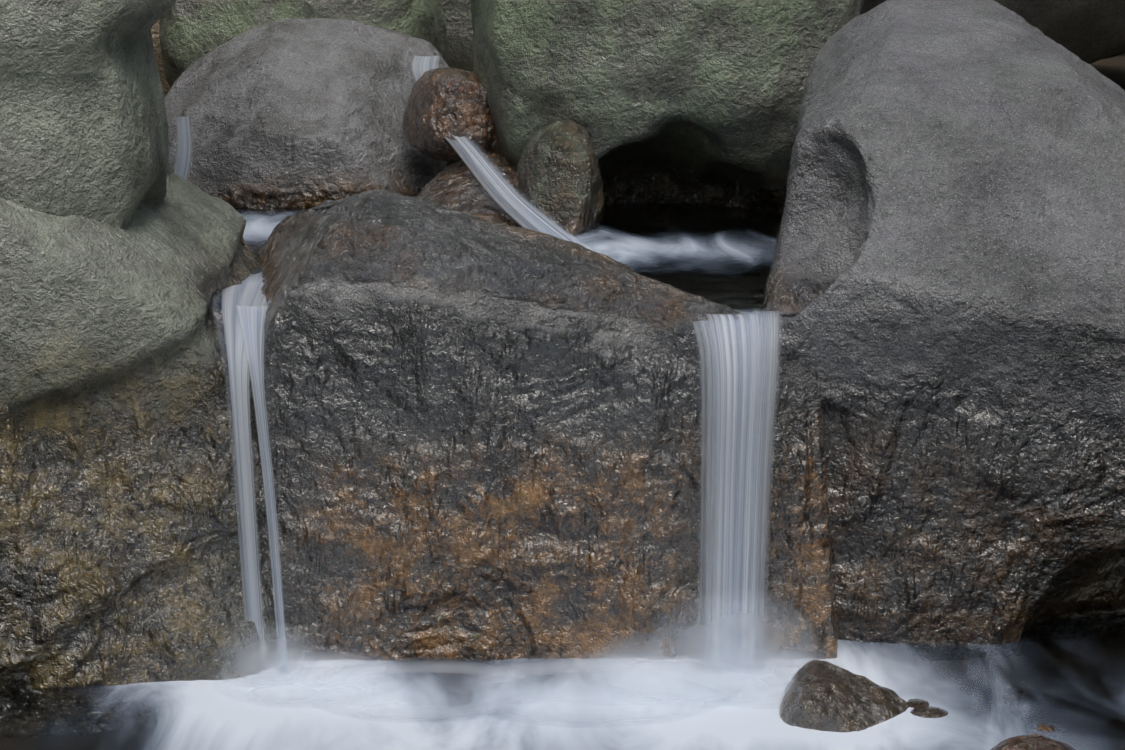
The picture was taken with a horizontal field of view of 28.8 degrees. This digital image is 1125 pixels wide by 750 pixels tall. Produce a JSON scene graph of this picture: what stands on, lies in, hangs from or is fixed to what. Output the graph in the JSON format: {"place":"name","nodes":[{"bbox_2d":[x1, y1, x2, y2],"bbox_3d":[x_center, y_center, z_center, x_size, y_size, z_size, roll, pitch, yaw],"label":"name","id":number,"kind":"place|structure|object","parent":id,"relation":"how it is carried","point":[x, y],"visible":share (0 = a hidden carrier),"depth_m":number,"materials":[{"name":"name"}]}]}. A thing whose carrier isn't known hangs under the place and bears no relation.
{"place":"outdoors","nodes":[
{"label":"outdoors","id":0,"kind":"place"},
{"bbox_2d":[0,616,1124,749],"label":"pool water","id":1,"kind":"structure","parent":0,"point":[1065,678],"depth_m":3.79,"materials":[{"name":"white liquid"}]},
{"bbox_2d":[210,272,266,670],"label":"waterfall water","id":2,"kind":"structure","parent":1,"relation":"on","point":[248,292],"depth_m":3.94,"materials":[{"name":"white liquid"}]},
{"bbox_2d":[236,306,287,673],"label":"waterfall water","id":3,"kind":"structure","parent":1,"relation":"on","point":[252,320],"depth_m":3.93,"materials":[{"name":"white liquid"}]},
{"bbox_2d":[212,621,546,722],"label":"water mist","id":4,"kind":"structure","parent":1,"relation":"on","point":[453,666],"depth_m":3.88,"materials":[{"name":"white liquid"}]},
{"bbox_2d":[456,589,844,727],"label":"mist","id":5,"kind":"structure","parent":1,"relation":"in","point":[693,681],"depth_m":3.83,"materials":[{"name":"white liquid"}]},
{"bbox_2d":[692,310,782,672],"bbox_3d":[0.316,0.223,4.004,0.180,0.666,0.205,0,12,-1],"label":"waterfall water","id":6,"kind":"structure","parent":1,"relation":"on","point":[725,546],"depth_m":3.92,"materials":[{"name":"white liquid"}]},
{"bbox_2d":[907,699,928,707],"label":"pebble","id":7,"kind":"object","parent":1,"relation":"in","point":[914,703],"visible":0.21,"depth_m":3.81,"materials":[{"name":"brown stone"}]},
{"bbox_2d":[910,706,947,717],"bbox_3d":[0.635,0.599,3.777,0.106,0.049,0.086,0,12,-1],"label":"pebble","id":8,"kind":"object","parent":1,"relation":"in","point":[929,712],"visible":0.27,"depth_m":3.76,"materials":[{"name":"brown stone"}]},
{"bbox_2d":[780,56,1124,214],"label":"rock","id":9,"kind":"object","parent":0,"point":[1113,69],"depth_m":7.59,"materials":[{"name":"black stone"}]},
{"bbox_2d":[0,172,284,688],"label":"rock","id":10,"kind":"object","parent":9,"relation":"on","point":[120,558],"visible":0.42,"depth_m":3.93,"materials":[{"name":"grey stone"}]},
{"bbox_2d":[0,0,175,228],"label":"rock","id":11,"kind":"object","parent":10,"relation":"on","point":[83,124],"visible":0.15,"depth_m":4.00,"materials":[{"name":"green stone"}]},
{"bbox_2d":[151,20,170,98],"bbox_3d":[-1.254,-1.090,6.832,0.678,1.472,0.843,0,12,-1],"label":"rock","id":12,"kind":"object","parent":9,"relation":"on","point":[166,88],"depth_m":6.48,"materials":[{"name":"stone"}]},
{"bbox_2d":[159,0,448,87],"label":"rock","id":13,"kind":"object","parent":9,"relation":"on","point":[191,32],"visible":0.23,"depth_m":5.89,"materials":[{"name":"green stone"}]},
{"bbox_2d":[164,18,449,208],"bbox_3d":[-0.675,-0.565,5.809,0.837,0.745,0.763,0,12,-1],"label":"rock","id":14,"kind":"object","parent":9,"relation":"on","point":[295,113],"visible":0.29,"depth_m":5.54,"materials":[{"name":"grey stone"}]},
{"bbox_2d":[440,0,473,71],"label":"rock","id":15,"kind":"object","parent":9,"relation":"on","point":[459,32],"depth_m":6.92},
{"bbox_2d":[209,202,800,329],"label":"pool water","id":16,"kind":"structure","parent":9,"relation":"on","point":[719,254],"depth_m":4.88,"materials":[{"name":"white liquid"}]},
{"bbox_2d":[173,117,192,180],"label":"waterfall water","id":17,"kind":"structure","parent":16,"relation":"on","point":[184,155],"depth_m":5.10,"materials":[{"name":"white liquid"}]},
{"bbox_2d":[416,149,524,227],"bbox_3d":[-0.186,-0.307,5.221,0.484,0.489,1.038,0,12,-1],"label":"rock","id":18,"kind":"object","parent":16,"relation":"on","point":[456,186],"visible":0.04,"depth_m":5.15,"materials":[{"name":"brown stone"}]},
{"bbox_2d":[446,134,603,251],"bbox_3d":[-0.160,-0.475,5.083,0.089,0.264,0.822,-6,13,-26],"label":"cascade water","id":19,"kind":"structure","parent":16,"relation":"on","point":[501,187],"depth_m":5.04,"materials":[{"name":"white liquid"}]},
{"bbox_2d":[517,120,603,235],"bbox_3d":[-0.004,-0.438,5.187,0.208,0.344,0.431,0,12,-1],"label":"cave rock","id":20,"kind":"object","parent":16,"relation":"on","point":[559,178],"visible":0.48,"depth_m":5.01,"materials":[{"name":"stone"}]},
{"bbox_2d":[470,0,863,212],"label":"rock","id":21,"kind":"object","parent":16,"relation":"on","point":[686,102],"visible":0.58,"depth_m":5.09,"materials":[{"name":"green stone"}]},
{"bbox_2d":[402,67,498,162],"bbox_3d":[-0.227,-0.636,5.453,0.303,0.259,0.338,-4,13,-19],"label":"orange rock","id":22,"kind":"object","parent":21,"relation":"on","point":[443,104],"visible":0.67,"depth_m":5.30,"materials":[{"name":"brown stone"}]},
{"bbox_2d":[410,55,441,82],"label":"waterfall","id":23,"kind":"structure","parent":22,"relation":"on","point":[420,65],"depth_m":5.69,"materials":[{"name":"white liquid"}]},
{"bbox_2d":[250,189,837,660],"bbox_3d":[-0.093,0.316,4.548,1.347,1.462,1.148,0,12,-1],"label":"rock","id":24,"kind":"object","parent":9,"relation":"on","point":[486,437],"visible":0.6,"depth_m":3.99,"materials":[{"name":"stone"}]},
{"bbox_2d":[779,660,909,731],"bbox_3d":[0.488,0.622,3.784,0.254,0.227,0.214,3,12,14],"label":"rock","id":25,"kind":"object","parent":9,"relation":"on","point":[820,695],"visible":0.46,"depth_m":3.73,"materials":[{"name":"stone"}]},
{"bbox_2d":[763,0,1124,644],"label":"rock","id":26,"kind":"object","parent":9,"relation":"on","point":[946,277],"visible":0.62,"depth_m":4.04,"materials":[{"name":"grey stone"}]},
{"bbox_2d":[860,0,1124,63],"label":"boulder","id":27,"kind":"object","parent":9,"relation":"on","point":[1089,31],"visible":0.33,"depth_m":6.57,"materials":[{"name":"stone"}]},
{"bbox_2d":[990,734,1075,749],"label":"rock","id":28,"kind":"object","parent":9,"relation":"on","point":[1032,742],"visible":0.96,"depth_m":3.58,"materials":[{"name":"brown stone"}]},
{"bbox_2d":[1037,724,1055,731],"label":"pebble","id":29,"kind":"object","parent":9,"relation":"on","point":[1045,727],"visible":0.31,"depth_m":3.70,"materials":[{"name":"brown stone"}]}
]}

